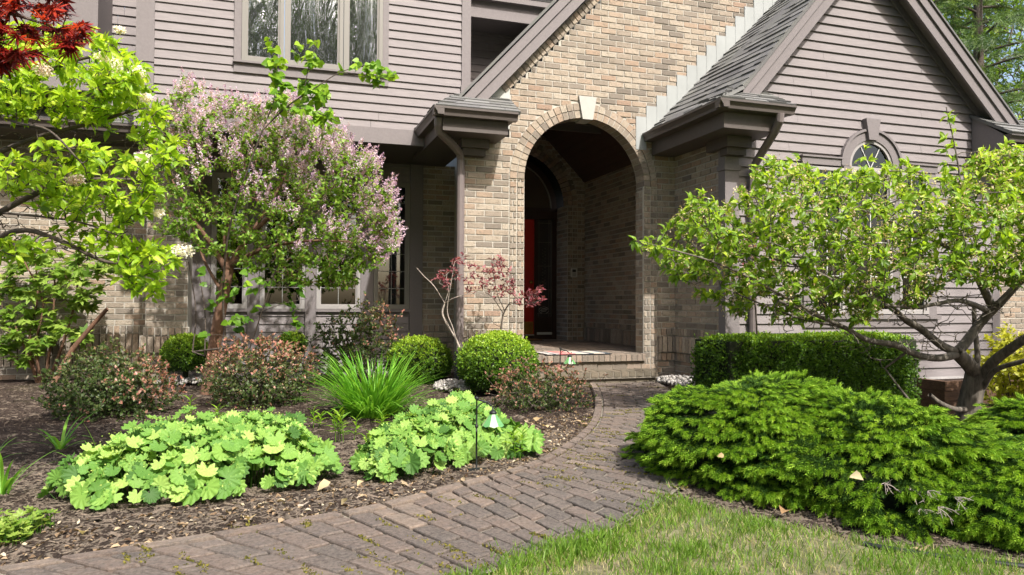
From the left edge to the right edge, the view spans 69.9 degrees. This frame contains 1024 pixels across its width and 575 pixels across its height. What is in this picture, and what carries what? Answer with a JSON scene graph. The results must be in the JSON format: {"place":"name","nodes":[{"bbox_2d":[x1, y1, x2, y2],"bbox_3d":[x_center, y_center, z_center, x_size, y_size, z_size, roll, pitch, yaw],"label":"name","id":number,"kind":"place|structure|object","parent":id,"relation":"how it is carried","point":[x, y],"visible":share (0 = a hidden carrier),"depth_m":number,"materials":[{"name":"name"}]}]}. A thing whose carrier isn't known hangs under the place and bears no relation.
{"place":"outdoors","nodes":[
{"label":"outdoors","id":0,"kind":"place"},
{"bbox_2d":[0,381,688,574],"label":"path","id":1,"kind":"structure","parent":0,"point":[536,507],"depth_m":3.09,"materials":[{"name":"brick"}]},
{"bbox_2d":[101,385,664,570],"bbox_3d":[0.015,1.041,4.622,2.272,0.027,9.005,-1,-2,30],"label":"grit","id":2,"kind":"object","parent":1,"relation":"on","point":[449,525],"visible":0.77,"depth_m":3.09,"materials":[{"name":"grey stone"}]},
{"bbox_2d":[122,384,688,574],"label":"moss","id":3,"kind":"object","parent":1,"relation":"on","point":[345,569],"visible":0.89,"depth_m":2.96,"materials":[{"name":"green plant"}]},
{"bbox_2d":[0,372,1023,565],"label":"mulch bed","id":4,"kind":"object","parent":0,"point":[72,449],"visible":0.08,"depth_m":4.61,"materials":[{"name":"brown wood"}]},
{"bbox_2d":[0,450,55,495],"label":"daylily","id":5,"kind":"object","parent":4,"relation":"on","point":[5,484],"visible":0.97,"depth_m":3.57,"materials":[{"name":"green plant"}]},
{"bbox_2d":[0,505,58,546],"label":"wild strawberry","id":6,"kind":"object","parent":4,"relation":"on","point":[12,522],"visible":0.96,"depth_m":2.98,"materials":[{"name":"green plant"}]},
{"bbox_2d":[0,0,99,79],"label":"red maple","id":7,"kind":"object","parent":4,"relation":"on","point":[11,58],"visible":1,"depth_m":2.95,"materials":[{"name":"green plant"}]},
{"bbox_2d":[14,409,100,448],"bbox_3d":[-2.933,0.940,4.706,0.524,0.228,0.640,1,-1,-18],"label":"daylily","id":8,"kind":"object","parent":4,"relation":"on","point":[61,444],"visible":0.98,"depth_m":4.79,"materials":[{"name":"green plant"}]},
{"bbox_2d":[0,243,122,382],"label":"maple sapling","id":9,"kind":"object","parent":4,"relation":"on","point":[53,328],"visible":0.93,"depth_m":8.62,"materials":[{"name":"green plant"}]},
{"bbox_2d":[52,308,108,382],"bbox_3d":[-4.959,0.669,8.404,0.663,0.881,0.070,0,-1,1],"label":"leaning stake","id":10,"kind":"object","parent":4,"relation":"on","point":[81,338],"visible":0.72,"depth_m":8.38,"materials":[{"name":"brown wood"}]},
{"bbox_2d":[0,15,194,303],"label":"tree","id":11,"kind":"object","parent":4,"relation":"on","point":[112,81],"visible":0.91,"depth_m":3.73,"materials":[{"name":"green plant"}]},
{"bbox_2d":[31,336,186,422],"bbox_3d":[-3.438,0.772,6.293,1.194,0.712,1.101,1,-1,-18],"label":"barberry shrub","id":12,"kind":"object","parent":4,"relation":"on","point":[103,394],"visible":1,"depth_m":6.13,"materials":[{"name":"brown plant"}]},
{"bbox_2d":[158,332,207,384],"bbox_3d":[-3.829,0.844,8.601,0.594,0.651,0.576,1,-1,-18],"label":"boxwood ball","id":13,"kind":"object","parent":4,"relation":"on","point":[176,353],"visible":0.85,"depth_m":8.43,"materials":[{"name":"green plant"}]},
{"bbox_2d":[184,395,195,415],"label":"young perennial","id":14,"kind":"object","parent":4,"relation":"on","point":[190,402],"visible":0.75,"depth_m":5.89,"materials":[{"name":"green plant"}]},
{"bbox_2d":[36,402,344,509],"bbox_3d":[-1.790,0.866,4.132,1.488,0.408,1.511,1,-2,-32],"label":"ladys mantle","id":15,"kind":"object","parent":4,"relation":"on","point":[232,455],"visible":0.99,"depth_m":3.66,"materials":[{"name":"green plant"}]},
{"bbox_2d":[212,403,223,418],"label":"young perennial","id":16,"kind":"object","parent":4,"relation":"on","point":[218,410],"visible":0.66,"depth_m":5.69,"materials":[{"name":"green plant"}]},
{"bbox_2d":[194,330,322,408],"bbox_3d":[-2.397,0.774,6.956,1.156,0.742,1.115,1,-1,-18],"label":"barberry shrub","id":17,"kind":"object","parent":4,"relation":"on","point":[246,389],"visible":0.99,"depth_m":6.80,"materials":[{"name":"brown plant"}]},
{"bbox_2d":[134,66,408,394],"bbox_3d":[-2.468,-0.545,7.517,2.786,3.674,1.840,1,-1,-18],"label":"lilac tree","id":18,"kind":"object","parent":4,"relation":"on","point":[334,233],"visible":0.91,"depth_m":7.42,"materials":[{"name":"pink plant"}]},
{"bbox_2d":[278,330,308,366],"bbox_3d":[-2.898,0.875,9.696,0.410,0.632,0.387,1,-1,-18],"label":"boxwood ball","id":19,"kind":"object","parent":4,"relation":"on","point":[295,336],"visible":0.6,"depth_m":9.60,"materials":[{"name":"green plant"}]},
{"bbox_2d":[188,37,399,377],"bbox_3d":[-2.228,-0.687,7.083,2.465,3.257,0.758,-1,-2,35],"label":"redbud sapling","id":20,"kind":"object","parent":4,"relation":"on","point":[320,91],"visible":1,"depth_m":6.81,"materials":[{"name":"green plant"}]},
{"bbox_2d":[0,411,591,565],"bbox_3d":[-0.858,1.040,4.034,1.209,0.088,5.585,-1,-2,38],"label":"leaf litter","id":21,"kind":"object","parent":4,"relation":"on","point":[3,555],"visible":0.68,"depth_m":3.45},
{"bbox_2d":[308,407,328,427],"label":"young perennial","id":22,"kind":"object","parent":4,"relation":"on","point":[316,416],"visible":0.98,"depth_m":5.61,"materials":[{"name":"green plant"}]},
{"bbox_2d":[317,479,329,490],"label":"dead leaf","id":23,"kind":"object","parent":4,"relation":"on","point":[324,483],"visible":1,"depth_m":3.73,"materials":[{"name":"beige plant"}]},
{"bbox_2d":[325,407,361,441],"bbox_3d":[-1.155,0.937,5.036,0.287,0.245,0.238,1,-1,-18],"label":"young perennial","id":24,"kind":"object","parent":4,"relation":"on","point":[338,415],"visible":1,"depth_m":5.03,"materials":[{"name":"green plant"}]},
{"bbox_2d":[293,291,404,382],"bbox_3d":[-1.961,0.610,9.054,1.232,1.174,1.352,-1,-2,32],"label":"barberry shrub","id":25,"kind":"object","parent":4,"relation":"on","point":[367,348],"visible":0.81,"depth_m":8.88,"materials":[{"name":"brown plant"}]},
{"bbox_2d":[357,427,374,446],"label":"young perennial","id":26,"kind":"object","parent":4,"relation":"on","point":[365,439],"visible":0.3,"depth_m":4.51,"materials":[{"name":"green plant"}]},
{"bbox_2d":[287,345,445,418],"bbox_3d":[-1.218,0.794,6.306,1.538,0.634,1.596,1,-1,-18],"label":"daylily clump","id":27,"kind":"object","parent":4,"relation":"on","point":[374,392],"visible":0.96,"depth_m":6.11,"materials":[{"name":"green plant"}]},
{"bbox_2d":[372,406,389,423],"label":"young perennial","id":28,"kind":"object","parent":4,"relation":"on","point":[382,417],"visible":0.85,"depth_m":5.63,"materials":[{"name":"green plant"}]},
{"bbox_2d":[383,333,453,383],"bbox_3d":[-1.144,0.870,9.001,0.874,0.626,0.840,1,-1,-18],"label":"boxwood ball","id":29,"kind":"object","parent":4,"relation":"on","point":[429,348],"visible":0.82,"depth_m":8.77,"materials":[{"name":"green plant"}]},
{"bbox_2d":[156,371,694,391],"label":"river stones","id":30,"kind":"object","parent":4,"relation":"on","point":[449,385],"visible":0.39,"depth_m":8.48,"materials":[{"name":"grey stone"}]},
{"bbox_2d":[348,389,544,482],"bbox_3d":[-0.283,0.908,4.972,1.094,0.397,2.318,0,-1,11],"label":"ladys mantle","id":31,"kind":"object","parent":4,"relation":"on","point":[436,425],"visible":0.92,"depth_m":4.34,"materials":[{"name":"green plant"}]},
{"bbox_2d":[417,252,492,357],"bbox_3d":[-0.626,0.199,7.966,0.841,1.191,0.555,0,-1,-1],"label":"purple leaf plum","id":32,"kind":"object","parent":4,"relation":"on","point":[445,279],"visible":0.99,"depth_m":7.99,"materials":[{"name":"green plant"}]},
{"bbox_2d":[467,396,503,471],"bbox_3d":[-0.145,0.875,4.193,0.204,0.500,0.130,1,-1,-18],"label":"path lamp","id":33,"kind":"object","parent":4,"relation":"on","point":[492,420],"visible":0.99,"depth_m":4.19,"materials":[{"name":"metal"}]},
{"bbox_2d":[453,329,540,393],"bbox_3d":[-0.148,0.812,7.895,0.958,0.735,0.917,1,-1,-18],"label":"boxwood ball","id":34,"kind":"object","parent":4,"relation":"on","point":[489,352],"visible":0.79,"depth_m":7.64,"materials":[{"name":"green plant"}]},
{"bbox_2d":[485,254,545,329],"bbox_3d":[0.047,0.135,7.981,0.685,1.054,0.550,0,-1,2],"label":"purple leaf plum","id":35,"kind":"object","parent":4,"relation":"on","point":[529,291],"visible":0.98,"depth_m":8.00,"materials":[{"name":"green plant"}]},
{"bbox_2d":[504,425,530,459],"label":"young perennial","id":36,"kind":"object","parent":4,"relation":"on","point":[514,434],"visible":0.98,"depth_m":4.51,"materials":[{"name":"green plant"}]},
{"bbox_2d":[484,355,607,414],"bbox_3d":[0.243,0.893,6.738,1.060,0.533,1.113,-1,-2,39],"label":"barberry shrub","id":37,"kind":"object","parent":4,"relation":"on","point":[543,388],"visible":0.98,"depth_m":6.65,"materials":[{"name":"red plant"}]},
{"bbox_2d":[557,347,575,398],"bbox_3d":[0.554,0.917,7.492,0.204,0.610,0.130,1,-1,-18],"label":"path lamp","id":38,"kind":"object","parent":4,"relation":"on","point":[568,359],"visible":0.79,"depth_m":7.49,"materials":[{"name":"metal"}]},
{"bbox_2d":[716,233,773,333],"bbox_3d":[2.528,0.114,7.853,0.756,1.510,0.523,1,-1,-18],"label":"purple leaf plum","id":39,"kind":"object","parent":4,"relation":"on","point":[752,283],"visible":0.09,"depth_m":7.90,"materials":[{"name":"green plant"}]},
{"bbox_2d":[779,505,788,513],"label":"dead leaf","id":40,"kind":"object","parent":4,"relation":"on","point":[782,510],"visible":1,"depth_m":3.31,"materials":[{"name":"brown plant"}]},
{"bbox_2d":[688,328,925,405],"bbox_3d":[3.256,0.980,8.023,2.825,1.076,0.793,1,-1,-18],"label":"boxwood hedge","id":41,"kind":"object","parent":4,"relation":"on","point":[719,358],"visible":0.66,"depth_m":7.71,"materials":[{"name":"green plant"}]},
{"bbox_2d":[618,368,1023,552],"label":"shrub","id":42,"kind":"object","parent":4,"relation":"on","point":[789,441],"visible":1,"depth_m":3.49,"materials":[{"name":"green plant"}]},
{"bbox_2d":[849,470,862,479],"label":"dead leaf","id":43,"kind":"object","parent":42,"relation":"on","point":[856,474],"visible":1,"depth_m":3.12,"materials":[{"name":"beige plant"}]},
{"bbox_2d":[628,107,1023,421],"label":"spreading tree","id":44,"kind":"object","parent":4,"relation":"on","point":[959,206],"visible":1,"depth_m":6.14,"materials":[{"name":"green plant"}]},
{"bbox_2d":[917,378,1021,416],"bbox_3d":[5.856,1.308,8.899,2.200,0.444,0.562,1,-1,-18],"label":"timber planter","id":45,"kind":"object","parent":4,"relation":"on","point":[946,391],"visible":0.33,"depth_m":8.41,"materials":[{"name":"brown wood"}]},
{"bbox_2d":[963,392,1023,437],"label":"shrub","id":46,"kind":"object","parent":4,"relation":"on","point":[1006,414],"visible":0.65,"depth_m":5.15,"materials":[{"name":"green plant"}]},
{"bbox_2d":[966,321,1023,403],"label":"golden shrub","id":47,"kind":"object","parent":4,"relation":"on","point":[1000,380],"visible":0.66,"depth_m":7.73,"materials":[{"name":"yellow plant"}]},
{"bbox_2d":[212,0,1023,169],"label":"sky","id":48,"kind":"structure","parent":0,"point":[1010,79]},
{"bbox_2d":[455,492,1023,574],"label":"lawn","id":49,"kind":"structure","parent":0,"point":[600,568],"depth_m":2.73,"materials":[{"name":"plant"}]},
{"bbox_2d":[417,479,702,574],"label":"grass","id":50,"kind":"structure","parent":49,"relation":"on","point":[549,543],"depth_m":2.84,"materials":[{"name":"green plant"}]},
{"bbox_2d":[863,541,1023,568],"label":"lawn edging","id":51,"kind":"object","parent":49,"relation":"on","point":[879,546],"visible":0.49,"depth_m":2.73,"materials":[{"name":"black plastic"}]},
{"label":"ground","id":52,"kind":"structure","parent":0,"visible":0},
{"bbox_2d":[0,0,1023,385],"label":"house","id":53,"kind":"structure","parent":52,"relation":"on","point":[546,144],"depth_m":9.12,"materials":[{"name":"grey wood"}]},
{"bbox_2d":[210,172,248,308],"bbox_3d":[-3.672,-0.608,9.531,0.443,1.763,0.070,1,-1,-18],"label":"window","id":54,"kind":"structure","parent":53,"relation":"in","point":[218,178],"depth_m":9.52,"materials":[{"name":"grey"}]},
{"bbox_2d":[241,0,284,61],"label":"window","id":55,"kind":"structure","parent":53,"relation":"in","point":[261,19],"depth_m":8.47,"materials":[{"name":"grey"}]},
{"bbox_2d":[259,175,305,308],"bbox_3d":[-3.045,-0.600,9.736,0.572,1.763,0.070,1,-1,-18],"label":"window","id":56,"kind":"structure","parent":53,"relation":"in","point":[277,293],"depth_m":9.72,"materials":[{"name":"grey"}]},
{"bbox_2d":[284,0,343,69],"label":"window","id":57,"kind":"structure","parent":53,"relation":"in","point":[322,20],"depth_m":8.66,"materials":[{"name":"grey"}]},
{"bbox_2d":[316,178,360,308],"bbox_3d":[-2.355,-0.592,9.961,0.582,1.763,0.070,1,-1,-18],"label":"window","id":58,"kind":"structure","parent":53,"relation":"in","point":[325,298],"depth_m":9.95,"materials":[{"name":"grey"}]},
{"bbox_2d":[343,0,382,72],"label":"window","id":59,"kind":"structure","parent":53,"relation":"in","point":[363,19],"depth_m":8.83,"materials":[{"name":"grey"}]},
{"bbox_2d":[373,181,409,308],"bbox_3d":[-1.674,-0.583,10.183,0.495,1.763,0.070,1,-1,-18],"label":"window","id":60,"kind":"structure","parent":53,"relation":"in","point":[391,280],"depth_m":10.20,"materials":[{"name":"grey"}]},
{"bbox_2d":[524,219,533,333],"bbox_3d":[-0.043,-0.194,12.711,0.912,2.015,0.132,1,-1,-18],"label":"front door","id":61,"kind":"structure","parent":53,"relation":"in","point":[528,223],"depth_m":12.84,"materials":[{"name":"red paint"}]},
{"bbox_2d":[527,338,543,340],"bbox_3d":[0.078,0.888,12.441,0.820,0.020,0.440,1,-1,-18],"label":"coir mat","id":62,"kind":"object","parent":53,"relation":"on","point":[531,339],"visible":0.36,"depth_m":12.35,"materials":[{"name":"black plastic"}]},
{"bbox_2d":[571,268,576,276],"bbox_3d":[1.057,-0.252,12.511,0.106,0.152,0.033,1,-1,-18],"label":"door intercom","id":63,"kind":"object","parent":53,"relation":"attached to","point":[573,272],"depth_m":12.50,"materials":[{"name":"grey"}]},
{"bbox_2d":[537,351,611,354],"bbox_3d":[0.747,0.815,9.126,0.873,0.013,0.478,1,-1,-18],"label":"doormat","id":64,"kind":"object","parent":53,"relation":"on","point":[572,353],"visible":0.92,"depth_m":9.02,"materials":[{"name":"fabric"}]},
{"bbox_2d":[812,166,844,313],"bbox_3d":[3.775,-0.563,8.777,0.465,1.760,0.070,1,-1,-18],"label":"window","id":65,"kind":"structure","parent":53,"relation":"in","point":[822,169],"depth_m":8.78,"materials":[{"name":"grey glass"}]},
{"bbox_2d":[850,141,892,170],"bbox_3d":[4.400,-1.620,9.007,0.670,0.370,0.045,1,-1,-18],"label":"arched window","id":66,"kind":"structure","parent":53,"relation":"in","point":[879,152],"depth_m":9.01,"materials":[{"name":"grey"}]},
{"bbox_2d":[851,169,892,313],"bbox_3d":[4.396,-0.555,8.979,0.620,1.760,0.070,1,-1,-18],"label":"window","id":67,"kind":"structure","parent":53,"relation":"in","point":[889,192],"depth_m":9.00,"materials":[{"name":"grey"}]},
{"bbox_2d":[899,173,928,313],"bbox_3d":[5.016,-0.548,9.182,0.465,1.760,0.070,1,-1,-18],"label":"window","id":68,"kind":"structure","parent":53,"relation":"in","point":[926,310],"depth_m":9.18,"materials":[{"name":"grey"}]},
{"bbox_2d":[932,0,1023,120],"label":"broadleaf tree","id":69,"kind":"object","parent":52,"relation":"on","point":[1004,69],"visible":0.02,"depth_m":23.71,"materials":[{"name":"green plant"}]},
{"bbox_2d":[933,0,1023,119],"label":"pine tree","id":70,"kind":"object","parent":52,"relation":"on","point":[975,38],"visible":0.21,"depth_m":16.71,"materials":[{"name":"green plant"}]},
{"bbox_2d":[950,0,1023,119],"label":"broadleaf tree","id":71,"kind":"object","parent":52,"relation":"on","point":[1001,49],"visible":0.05,"depth_m":27.66,"materials":[{"name":"green plant"}]}
]}

